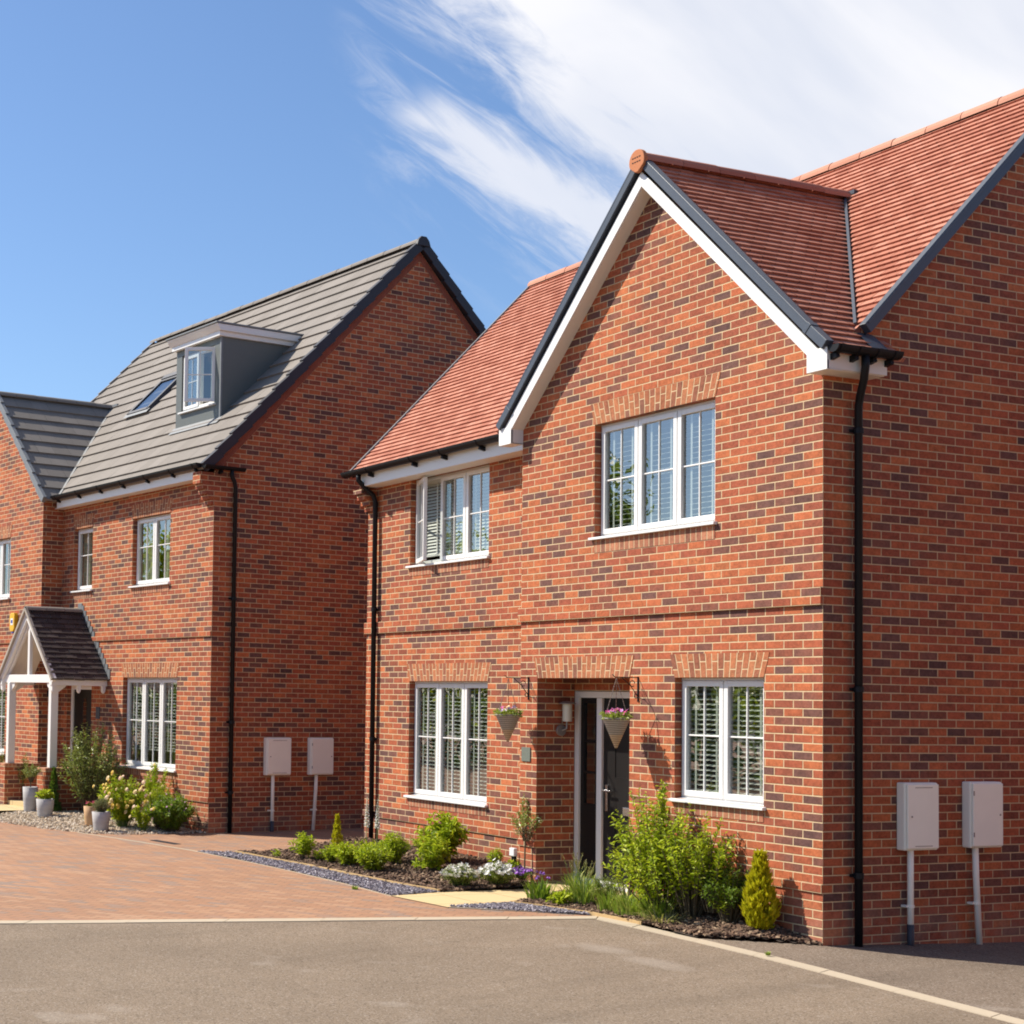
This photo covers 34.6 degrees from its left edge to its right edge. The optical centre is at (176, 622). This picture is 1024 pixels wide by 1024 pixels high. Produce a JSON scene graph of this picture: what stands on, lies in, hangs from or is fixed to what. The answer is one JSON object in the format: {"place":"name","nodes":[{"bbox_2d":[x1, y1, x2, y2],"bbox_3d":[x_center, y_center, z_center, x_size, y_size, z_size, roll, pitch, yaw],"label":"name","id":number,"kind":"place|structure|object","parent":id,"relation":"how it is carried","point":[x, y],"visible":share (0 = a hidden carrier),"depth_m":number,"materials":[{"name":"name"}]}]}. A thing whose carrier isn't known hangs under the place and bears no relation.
{"place":"outdoors","nodes":[
{"label":"outdoors","id":0,"kind":"place"},
{"bbox_2d":[0,804,23,810],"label":"path","id":1,"kind":"structure","parent":0,"point":[4,807],"depth_m":26.55,"materials":[{"name":"beige stone"}]},
{"bbox_2d":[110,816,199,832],"bbox_3d":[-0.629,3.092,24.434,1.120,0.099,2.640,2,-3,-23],"label":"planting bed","id":2,"kind":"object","parent":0,"point":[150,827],"visible":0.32,"depth_m":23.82,"materials":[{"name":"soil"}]},
{"bbox_2d":[92,770,150,826],"bbox_3d":[-0.780,2.669,23.832,0.847,0.875,0.912,2,-3,-23],"label":"rose bush","id":3,"kind":"object","parent":2,"relation":"on","point":[127,799],"visible":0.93,"depth_m":23.75,"materials":[{"name":"green plant"}]},
{"bbox_2d":[141,762,172,823],"bbox_3d":[-0.305,2.638,24.316,0.455,0.997,0.550,2,-3,-23],"label":"rose bush","id":4,"kind":"object","parent":2,"relation":"on","point":[153,782],"visible":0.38,"depth_m":24.28,"materials":[{"name":"green plant"}]},
{"bbox_2d":[144,782,171,827],"bbox_3d":[-0.272,2.764,23.932,0.404,0.713,0.422,-1,-3,34],"label":"euphorbia","id":5,"kind":"object","parent":2,"relation":"on","point":[152,796],"visible":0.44,"depth_m":23.91,"materials":[{"name":"green plant"}]},
{"bbox_2d":[141,793,197,831],"bbox_3d":[-0.105,2.806,23.430,0.864,0.592,0.880,1,-3,1],"label":"geranium","id":6,"kind":"object","parent":2,"relation":"on","point":[167,814],"visible":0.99,"depth_m":23.29,"materials":[{"name":"green plant"}]},
{"bbox_2d":[0,810,590,921],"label":"block paving","id":7,"kind":"structure","parent":0,"point":[49,874],"depth_m":17.06,"materials":[{"name":"brick"}]},
{"bbox_2d":[0,751,4,762],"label":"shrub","id":8,"kind":"object","parent":7,"relation":"on","point":[2,759],"visible":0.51,"depth_m":27.98,"materials":[{"name":"green plant"}]},
{"bbox_2d":[0,762,39,803],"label":"dwarf wall","id":9,"kind":"structure","parent":7,"relation":"on","point":[10,786],"depth_m":27.36,"materials":[{"name":"red brick"}]},
{"bbox_2d":[17,752,28,799],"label":"plant","id":10,"kind":"object","parent":7,"relation":"on","point":[24,763],"visible":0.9,"depth_m":27.41,"materials":[{"name":"green plant"}]},
{"bbox_2d":[36,767,103,810],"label":"dwarf wall","id":11,"kind":"structure","parent":7,"relation":"on","point":[67,799],"depth_m":26.02,"materials":[{"name":"red brick"}]},
{"bbox_2d":[0,809,205,834],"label":"gravel","id":12,"kind":"structure","parent":7,"relation":"on","point":[52,821],"depth_m":24.14,"materials":[{"name":"beige gravel"}]},
{"bbox_2d":[23,786,37,811],"bbox_3d":[-2.391,2.887,25.858,0.253,0.404,0.256,2,-3,-23],"label":"plant pot","id":13,"kind":"object","parent":12,"relation":"on","point":[29,799],"visible":0.96,"depth_m":25.76,"materials":[{"name":"ceramic"}]},
{"bbox_2d":[21,763,41,786],"bbox_3d":[-2.366,2.508,25.878,0.344,0.447,0.366,2,-3,-23],"label":"olive standard","id":14,"kind":"object","parent":13,"relation":"on","point":[31,773],"visible":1,"depth_m":25.86,"materials":[{"name":"green plant"}]},
{"bbox_2d":[36,798,53,816],"bbox_3d":[-2.078,2.928,25.010,0.287,0.284,0.290,2,-3,-23],"label":"plant pot","id":15,"kind":"object","parent":12,"relation":"on","point":[45,807],"visible":0.98,"depth_m":24.90,"materials":[{"name":"ceramic"}]},
{"bbox_2d":[35,789,54,798],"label":"pot plant","id":16,"kind":"object","parent":15,"relation":"on","point":[45,794],"visible":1,"depth_m":24.99,"materials":[{"name":"green plant"}]},
{"bbox_2d":[49,766,61,810],"bbox_3d":[-1.999,2.724,25.751,0.285,0.780,0.301,2,-3,-9],"label":"green conifer","id":17,"kind":"object","parent":12,"relation":"on","point":[53,786],"visible":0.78,"depth_m":25.73,"materials":[{"name":"green plant"}]},
{"bbox_2d":[84,806,96,825],"bbox_3d":[-1.291,2.917,23.882,0.228,0.294,0.230,2,-3,-23],"label":"plant pot","id":18,"kind":"object","parent":12,"relation":"on","point":[88,810],"visible":0.7,"depth_m":23.79,"materials":[{"name":"beige ceramic"}]},
{"bbox_2d":[86,800,95,806],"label":"pot plant","id":19,"kind":"object","parent":18,"relation":"on","point":[88,803],"visible":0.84,"depth_m":23.85,"materials":[{"name":"red plant"}]},
{"bbox_2d":[56,721,127,810],"bbox_3d":[-1.394,2.374,25.677,1.154,1.612,1.145,2,-3,-12],"label":"olive shrub","id":20,"kind":"object","parent":12,"relation":"on","point":[86,791],"visible":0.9,"depth_m":25.50,"materials":[{"name":"green plant"}]},
{"bbox_2d":[92,811,110,830],"bbox_3d":[-1.111,2.929,23.327,0.277,0.284,0.280,2,-3,-23],"label":"plant pot","id":21,"kind":"object","parent":12,"relation":"on","point":[101,820],"visible":0.99,"depth_m":23.22,"materials":[{"name":"ceramic"}]},
{"bbox_2d":[92,797,110,811],"bbox_3d":[-1.111,2.705,23.335,0.311,0.256,0.307,2,-3,-26],"label":"lavender ball","id":22,"kind":"object","parent":21,"relation":"on","point":[99,806],"visible":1,"depth_m":23.29,"materials":[{"name":"green plant"}]},
{"bbox_2d":[129,805,154,830],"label":"rose bush","id":23,"kind":"object","parent":12,"relation":"on","point":[139,813],"visible":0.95,"depth_m":23.32,"materials":[{"name":"green plant"}]},
{"bbox_2d":[151,840,178,843],"bbox_3d":[-0.152,3.033,21.860,0.120,0.004,0.640,3,-3,-33],"label":"drain grate","id":24,"kind":"object","parent":7,"relation":"on","point":[164,841],"visible":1,"depth_m":21.85,"materials":[{"name":"grey metal"}]},
{"bbox_2d":[77,832,393,896],"bbox_3d":[0.535,2.974,19.816,0.345,0.046,7.709,3,-3,-28],"label":"paving edging","id":25,"kind":"object","parent":7,"relation":"on","point":[236,859],"visible":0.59,"depth_m":19.70,"materials":[{"name":"concrete"}]},
{"bbox_2d":[0,236,485,832],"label":"brick house","id":26,"kind":"structure","parent":7,"relation":"on","point":[182,516],"depth_m":25.04,"materials":[{"name":"red brick"}]},
{"bbox_2d":[0,685,5,755],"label":"window","id":27,"kind":"structure","parent":26,"relation":"in","point":[2,694],"depth_m":29.37,"materials":[{"name":"white plastic"}]},
{"bbox_2d":[0,538,10,599],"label":"window","id":28,"kind":"structure","parent":26,"relation":"in","point":[3,543],"depth_m":29.56,"materials":[{"name":"white plastic"}]},
{"bbox_2d":[10,613,17,632],"bbox_3d":[-2.959,0.008,28.737,0.084,0.370,0.219,3,-3,-30],"label":"burglar alarm","id":29,"kind":"object","parent":26,"relation":"attached to","point":[13,620],"visible":0.91,"depth_m":28.66,"materials":[{"name":"yellow plastic"}]},
{"bbox_2d":[0,603,109,767],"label":"porch canopy","id":30,"kind":"object","parent":26,"relation":"attached to","point":[59,643],"visible":1,"depth_m":26.72,"materials":[{"name":"brown tile"}]},
{"bbox_2d":[70,528,92,592],"bbox_3d":[-1.559,-1.084,27.419,0.235,1.114,0.795,3,-3,-30],"label":"window","id":31,"kind":"structure","parent":26,"relation":"in","point":[84,558],"depth_m":27.62,"materials":[{"name":"white plastic"}]},
{"bbox_2d":[73,689,91,763],"bbox_3d":[-1.610,2.166,27.309,0.120,2.020,0.810,3,-3,-30],"label":"door","id":32,"kind":"structure","parent":26,"relation":"in","point":[82,700],"depth_m":27.41,"materials":[{"name":"black paint"}]},
{"bbox_2d":[96,707,99,718],"bbox_3d":[-1.324,1.521,26.648,0.012,0.200,0.140,3,-3,-30],"label":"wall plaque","id":33,"kind":"object","parent":26,"relation":"attached to","point":[97,712],"depth_m":26.63,"materials":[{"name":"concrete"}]},
{"bbox_2d":[119,678,176,772],"bbox_3d":[-0.393,1.604,25.163,0.220,1.463,1.845,3,-3,-30],"label":"window","id":34,"kind":"structure","parent":26,"relation":"in","point":[162,700],"depth_m":25.32,"materials":[{"name":"white plastic"}]},
{"bbox_2d":[128,513,170,587],"bbox_3d":[-0.351,-1.147,25.323,0.235,1.134,1.315,3,-3,-30],"label":"window","id":35,"kind":"structure","parent":26,"relation":"in","point":[148,557],"depth_m":25.50,"materials":[{"name":"white plastic"}]},
{"bbox_2d":[263,738,290,831],"bbox_3d":[1.529,2.516,23.983,0.445,1.540,0.121,3,-3,-30],"label":"meter box","id":36,"kind":"object","parent":26,"relation":"attached to","point":[277,757],"visible":0.9,"depth_m":23.93,"materials":[{"name":"plastic"}]},
{"bbox_2d":[307,738,333,830],"bbox_3d":[2.220,2.538,24.381,0.430,1.522,0.121,3,-3,-30],"label":"meter box","id":37,"kind":"object","parent":26,"relation":"attached to","point":[320,756],"visible":0.98,"depth_m":24.32,"materials":[{"name":"plastic"}]},
{"bbox_2d":[235,851,439,890],"bbox_3d":[1.777,2.926,18.607,0.076,0.078,4.258,2,-3,-27],"label":"timber edging","id":38,"kind":"object","parent":7,"relation":"on","point":[340,871],"visible":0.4,"depth_m":18.24,"materials":[{"name":"wood"}]},
{"bbox_2d":[449,907,580,914],"bbox_3d":[3.290,2.822,15.384,1.256,0.050,0.030,0,-3,14],"label":"paving edging","id":39,"kind":"object","parent":7,"relation":"on","point":[511,910],"visible":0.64,"depth_m":15.38,"materials":[{"name":"concrete"}]},
{"bbox_2d":[511,900,642,924],"bbox_3d":[3.878,2.824,15.412,0.567,0.072,1.832,2,-3,-23],"label":"timber edging","id":40,"kind":"object","parent":7,"relation":"on","point":[613,917],"visible":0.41,"depth_m":15.05,"materials":[{"name":"brown wood"}]},
{"bbox_2d":[340,88,1023,946],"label":"brick house","id":41,"kind":"structure","parent":7,"relation":"on","point":[724,464],"depth_m":15.02,"materials":[{"name":"red brick"},{"name":"clay tile"},{"name":"black plastic"}]},
{"bbox_2d":[403,681,487,807],"bbox_3d":[3.435,1.490,19.813,0.220,1.510,1.860,2,-3,-23],"label":"window","id":42,"kind":"structure","parent":41,"relation":"in","point":[465,686],"depth_m":19.92,"materials":[{"name":"white plastic"}]},
{"bbox_2d":[405,465,489,567],"bbox_3d":[3.436,-1.324,19.938,0.321,1.163,1.875,2,-3,-23],"label":"window","id":43,"kind":"structure","parent":41,"relation":"in","point":[466,476],"depth_m":20.02,"materials":[{"name":"white plastic"}]},
{"bbox_2d":[509,848,516,862],"bbox_3d":[3.749,2.592,17.589,0.050,0.170,0.090,2,-3,-23],"label":"outdoor socket","id":44,"kind":"object","parent":41,"relation":"attached to","point":[513,853],"visible":1,"depth_m":17.56,"materials":[{"name":"white plastic"}]},
{"bbox_2d":[504,675,528,699],"bbox_3d":[3.748,0.712,17.414,0.323,0.269,0.016,2,-3,-23],"label":"basket bracket","id":45,"kind":"object","parent":41,"relation":"attached to","point":[527,696],"visible":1,"depth_m":17.45,"materials":[{"name":"black metal"}]},
{"bbox_2d":[493,679,523,741],"bbox_3d":[3.642,0.961,17.354,0.350,0.693,0.351,2,-3,-23],"label":"hanging basket","id":46,"kind":"object","parent":45,"relation":"hanging from","point":[508,722],"visible":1,"depth_m":17.29,"materials":[{"name":"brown wicker"}]},
{"bbox_2d":[521,747,530,761],"bbox_3d":[3.865,1.455,17.469,0.012,0.155,0.160,2,-3,-23],"label":"wall plaque","id":47,"kind":"object","parent":41,"relation":"attached to","point":[525,753],"depth_m":17.46,"materials":[{"name":"grey stone"}]},
{"bbox_2d":[556,701,575,735],"bbox_3d":[4.297,1.054,17.374,0.185,0.387,0.188,2,-3,-23],"label":"wall lamp","id":48,"kind":"object","parent":41,"relation":"attached to","point":[566,716],"visible":1,"depth_m":17.34,"materials":[{"name":"glass"}]},
{"bbox_2d":[602,698,629,884],"bbox_3d":[4.793,1.779,16.604,0.116,1.965,0.995,2,-3,-23],"label":"door","id":49,"kind":"structure","parent":41,"relation":"in","point":[615,790],"depth_m":16.89,"materials":[{"name":"black paint"}]},
{"bbox_2d":[612,674,638,701],"bbox_3d":[4.466,0.649,15.727,0.323,0.269,0.016,2,-3,-23],"label":"basket bracket","id":50,"kind":"object","parent":41,"relation":"attached to","point":[637,694],"visible":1,"depth_m":15.77,"materials":[{"name":"black metal"}]},
{"bbox_2d":[598,678,633,747],"bbox_3d":[4.364,0.897,15.662,0.369,0.693,0.346,2,-3,-23],"label":"hanging basket","id":51,"kind":"object","parent":50,"relation":"hanging from","point":[616,727],"visible":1,"depth_m":15.61,"materials":[{"name":"grey wicker"}]},
{"bbox_2d":[588,400,716,540],"bbox_3d":[4.785,-1.495,15.754,0.220,1.213,1.867,2,-3,-23],"label":"window","id":52,"kind":"structure","parent":41,"relation":"in","point":[678,415],"depth_m":15.78,"materials":[{"name":"white plastic"}]},
{"bbox_2d":[668,678,765,810],"bbox_3d":[5.102,1.110,14.768,0.220,1.193,1.250,2,-3,-23],"label":"window","id":53,"kind":"structure","parent":41,"relation":"in","point":[725,795],"depth_m":14.77,"materials":[{"name":"white plastic"}]},
{"bbox_2d":[897,782,938,945],"bbox_3d":[6.508,2.162,13.863,0.395,1.515,0.121,2,-3,-23],"label":"meter box","id":54,"kind":"object","parent":41,"relation":"attached to","point":[917,815],"visible":0.94,"depth_m":13.81,"materials":[{"name":"plastic"}]},
{"bbox_2d":[962,781,1002,944],"bbox_3d":[7.235,2.179,14.172,0.395,1.502,0.121,2,-3,-23],"label":"meter box","id":55,"kind":"object","parent":41,"relation":"attached to","point":[982,814],"visible":0.94,"depth_m":14.12,"materials":[{"name":"plastic"}]},
{"bbox_2d":[238,836,534,891],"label":"bark mulch","id":56,"kind":"object","parent":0,"point":[390,871],"visible":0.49,"depth_m":18.38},
{"bbox_2d":[271,848,281,856],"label":"plant","id":57,"kind":"object","parent":56,"relation":"on","point":[276,853],"visible":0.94,"depth_m":19.89,"materials":[{"name":"green plant"}]},
{"bbox_2d":[288,831,317,858],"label":"shrub","id":58,"kind":"object","parent":56,"relation":"on","point":[304,845],"visible":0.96,"depth_m":19.59,"materials":[{"name":"green plant"}]},
{"bbox_2d":[313,848,326,860],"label":"plant","id":59,"kind":"object","parent":56,"relation":"on","point":[317,855],"visible":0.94,"depth_m":19.43,"materials":[{"name":"green plant"}]},
{"bbox_2d":[322,841,337,862],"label":"shrub","id":60,"kind":"object","parent":56,"relation":"on","point":[331,858],"visible":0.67,"depth_m":19.21,"materials":[{"name":"green plant"}]},
{"bbox_2d":[330,813,343,847],"bbox_3d":[2.037,2.677,20.083,0.209,0.531,0.223,-1,-3,33],"label":"golden conifer","id":61,"kind":"object","parent":56,"relation":"on","point":[337,835],"visible":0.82,"depth_m":20.06,"materials":[{"name":"yellow plant"}]},
{"bbox_2d":[330,840,362,865],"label":"shrub","id":62,"kind":"object","parent":56,"relation":"on","point":[344,853],"visible":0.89,"depth_m":18.84,"materials":[{"name":"green plant"}]},
{"bbox_2d":[358,794,373,846],"bbox_3d":[2.398,2.523,19.805,0.276,0.740,0.298,2,-3,-23],"label":"foxglove","id":63,"kind":"object","parent":56,"relation":"on","point":[365,824],"visible":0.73,"depth_m":19.80,"materials":[{"name":"white plant"}]},
{"bbox_2d":[353,843,395,870],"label":"shrub","id":64,"kind":"object","parent":56,"relation":"on","point":[375,859],"visible":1,"depth_m":18.29,"materials":[{"name":"green plant"}]},
{"bbox_2d":[366,800,382,848],"bbox_3d":[2.490,2.525,19.627,0.249,0.720,0.301,0,-3,29],"label":"foxglove","id":65,"kind":"object","parent":56,"relation":"on","point":[377,823],"visible":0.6,"depth_m":19.64,"materials":[{"name":"white plant"}]},
{"bbox_2d":[375,830,410,863],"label":"shrub","id":66,"kind":"object","parent":56,"relation":"on","point":[397,845],"visible":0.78,"depth_m":18.73,"materials":[{"name":"green plant"}]},
{"bbox_2d":[410,833,423,849],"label":"shrub","id":67,"kind":"object","parent":56,"relation":"on","point":[416,842],"visible":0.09,"depth_m":19.05,"materials":[{"name":"green plant"}]},
{"bbox_2d":[411,826,429,868],"bbox_3d":[2.843,2.593,18.191,0.279,0.523,0.278,0,-3,15],"label":"lupin","id":68,"kind":"object","parent":56,"relation":"on","point":[415,864],"visible":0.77,"depth_m":18.18,"materials":[{"name":"green plant"}]},
{"bbox_2d":[415,832,452,870],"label":"shrub","id":69,"kind":"object","parent":56,"relation":"on","point":[434,853],"visible":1,"depth_m":17.98,"materials":[{"name":"green plant"}]},
{"bbox_2d":[414,810,469,862],"bbox_3d":[3.151,2.520,18.587,0.645,0.628,0.669,0,-3,30],"label":"shrub","id":70,"kind":"object","parent":56,"relation":"on","point":[447,829],"visible":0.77,"depth_m":18.47,"materials":[{"name":"green plant"}]},
{"bbox_2d":[439,862,479,885],"bbox_3d":[3.056,2.718,17.074,0.415,0.282,0.455,2,-3,-22],"label":"candytuft","id":71,"kind":"object","parent":56,"relation":"on","point":[456,875],"visible":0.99,"depth_m":16.99,"materials":[{"name":"white plant"}]},
{"bbox_2d":[485,846,503,863],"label":"plant","id":72,"kind":"object","parent":56,"relation":"on","point":[495,854],"visible":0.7,"depth_m":17.91,"materials":[{"name":"green plant"}]},
{"bbox_2d":[477,858,515,884],"bbox_3d":[3.472,2.708,17.160,0.438,0.300,0.435,1,-3,5],"label":"candytuft","id":73,"kind":"object","parent":56,"relation":"on","point":[501,875],"visible":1,"depth_m":17.11,"materials":[{"name":"white plant"}]},
{"bbox_2d":[505,859,519,874],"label":"plant","id":74,"kind":"object","parent":56,"relation":"on","point":[516,864],"visible":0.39,"depth_m":17.52,"materials":[{"name":"green plant"}]},
{"bbox_2d":[508,793,541,873],"bbox_3d":[3.818,2.345,17.331,0.366,0.943,0.452,2,-3,-23],"label":"standard tree","id":75,"kind":"object","parent":56,"relation":"on","point":[524,829],"visible":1,"depth_m":17.32,"materials":[{"name":"green plant"}]},
{"bbox_2d":[511,865,538,879],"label":"violets","id":76,"kind":"object","parent":56,"relation":"on","point":[520,875],"visible":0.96,"depth_m":17.18,"materials":[{"name":"purple plant"}]},
{"bbox_2d":[393,864,573,907],"bbox_3d":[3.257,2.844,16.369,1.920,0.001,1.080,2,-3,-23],"label":"path","id":77,"kind":"structure","parent":0,"point":[446,899],"depth_m":16.37,"materials":[{"name":"beige stone"}]},
{"bbox_2d":[0,918,1012,1023],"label":"road","id":78,"kind":"structure","parent":0,"point":[574,971],"depth_m":11.57,"materials":[{"name":"grey asphalt"}]},
{"bbox_2d":[0,916,1023,1023],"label":"kerb","id":79,"kind":"structure","parent":78,"relation":"on","point":[968,1008],"depth_m":14.06,"materials":[{"name":"concrete"}]},
{"bbox_2d":[0,0,1023,401],"label":"sky","id":80,"kind":"structure","parent":0,"point":[167,166],"materials":[{"name":"blue"}]},
{"bbox_2d":[517,890,821,945],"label":"bark mulch","id":81,"kind":"object","parent":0,"point":[698,926],"visible":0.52,"depth_m":14.17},
{"bbox_2d":[520,871,556,899],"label":"allium clump","id":82,"kind":"object","parent":81,"relation":"on","point":[542,892],"visible":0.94,"depth_m":16.07,"materials":[{"name":"green plant"}]},
{"bbox_2d":[545,889,572,904],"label":"weed","id":83,"kind":"object","parent":81,"relation":"on","point":[562,897],"visible":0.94,"depth_m":15.70,"materials":[{"name":"green plant"}]},
{"bbox_2d":[544,853,602,904],"bbox_3d":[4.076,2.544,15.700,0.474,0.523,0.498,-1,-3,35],"label":"tall grass","id":84,"kind":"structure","parent":81,"relation":"on","point":[584,896],"depth_m":15.68,"materials":[{"name":"green plant"}]},
{"bbox_2d":[588,873,621,902],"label":"shrub","id":85,"kind":"object","parent":81,"relation":"on","point":[604,887],"visible":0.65,"depth_m":15.55,"materials":[{"name":"green plant"}]},
{"bbox_2d":[592,887,624,911],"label":"grass tuft","id":86,"kind":"object","parent":81,"relation":"on","point":[605,904],"visible":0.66,"depth_m":15.22,"materials":[{"name":"green plant"}]},
{"bbox_2d":[605,884,652,915],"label":"grass tuft","id":87,"kind":"object","parent":81,"relation":"on","point":[626,906],"visible":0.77,"depth_m":14.92,"materials":[{"name":"green plant"}]},
{"bbox_2d":[630,892,678,918],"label":"grass tuft","id":88,"kind":"object","parent":81,"relation":"on","point":[660,910],"visible":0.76,"depth_m":14.66,"materials":[{"name":"green plant"}]},
{"bbox_2d":[622,908,695,923],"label":"grass tuft","id":89,"kind":"object","parent":81,"relation":"on","point":[655,917],"visible":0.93,"depth_m":14.54,"materials":[{"name":"green plant"}]},
{"bbox_2d":[601,779,736,917],"bbox_3d":[4.634,2.116,14.842,1.235,1.278,1.215,0,-3,20],"label":"shrub","id":90,"kind":"object","parent":81,"relation":"on","point":[654,864],"visible":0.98,"depth_m":14.66,"materials":[{"name":"green plant"}]},
{"bbox_2d":[709,871,739,922],"bbox_3d":[4.927,2.479,14.245,0.236,0.490,0.257,3,-3,-28],"label":"plant","id":91,"kind":"object","parent":81,"relation":"on","point":[723,908],"visible":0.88,"depth_m":14.21,"materials":[{"name":"green plant"}]},
{"bbox_2d":[700,857,749,922],"bbox_3d":[5.007,2.424,14.283,0.586,0.595,0.552,1,-3,-5],"label":"shrub","id":92,"kind":"object","parent":81,"relation":"on","point":[735,913],"visible":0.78,"depth_m":14.21,"materials":[{"name":"green plant"}]},
{"bbox_2d":[739,848,782,929],"bbox_3d":[5.137,2.352,13.905,0.349,0.750,0.372,2,-3,-27],"label":"golden conifer","id":93,"kind":"object","parent":81,"relation":"on","point":[759,893],"visible":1,"depth_m":13.84,"materials":[{"name":"yellow plant"}]},
{"bbox_2d":[698,938,1023,1019],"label":"driveway","id":94,"kind":"structure","parent":0,"point":[988,976],"depth_m":12.69,"materials":[{"name":"grey asphalt"}]},
{"label":"slate bed","id":95,"kind":"structure","parent":0,"visible":0},
{"bbox_2d":[198,850,439,894],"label":"slate chippings","id":96,"kind":"object","parent":95,"relation":"on","point":[383,887],"visible":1,"depth_m":17.94,"materials":[{"name":"grey gravel"}]},
{"bbox_2d":[450,901,589,914],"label":"slate chippings","id":97,"kind":"object","parent":95,"relation":"on","point":[510,905],"visible":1,"depth_m":15.49,"materials":[{"name":"grey gravel"}]}
]}

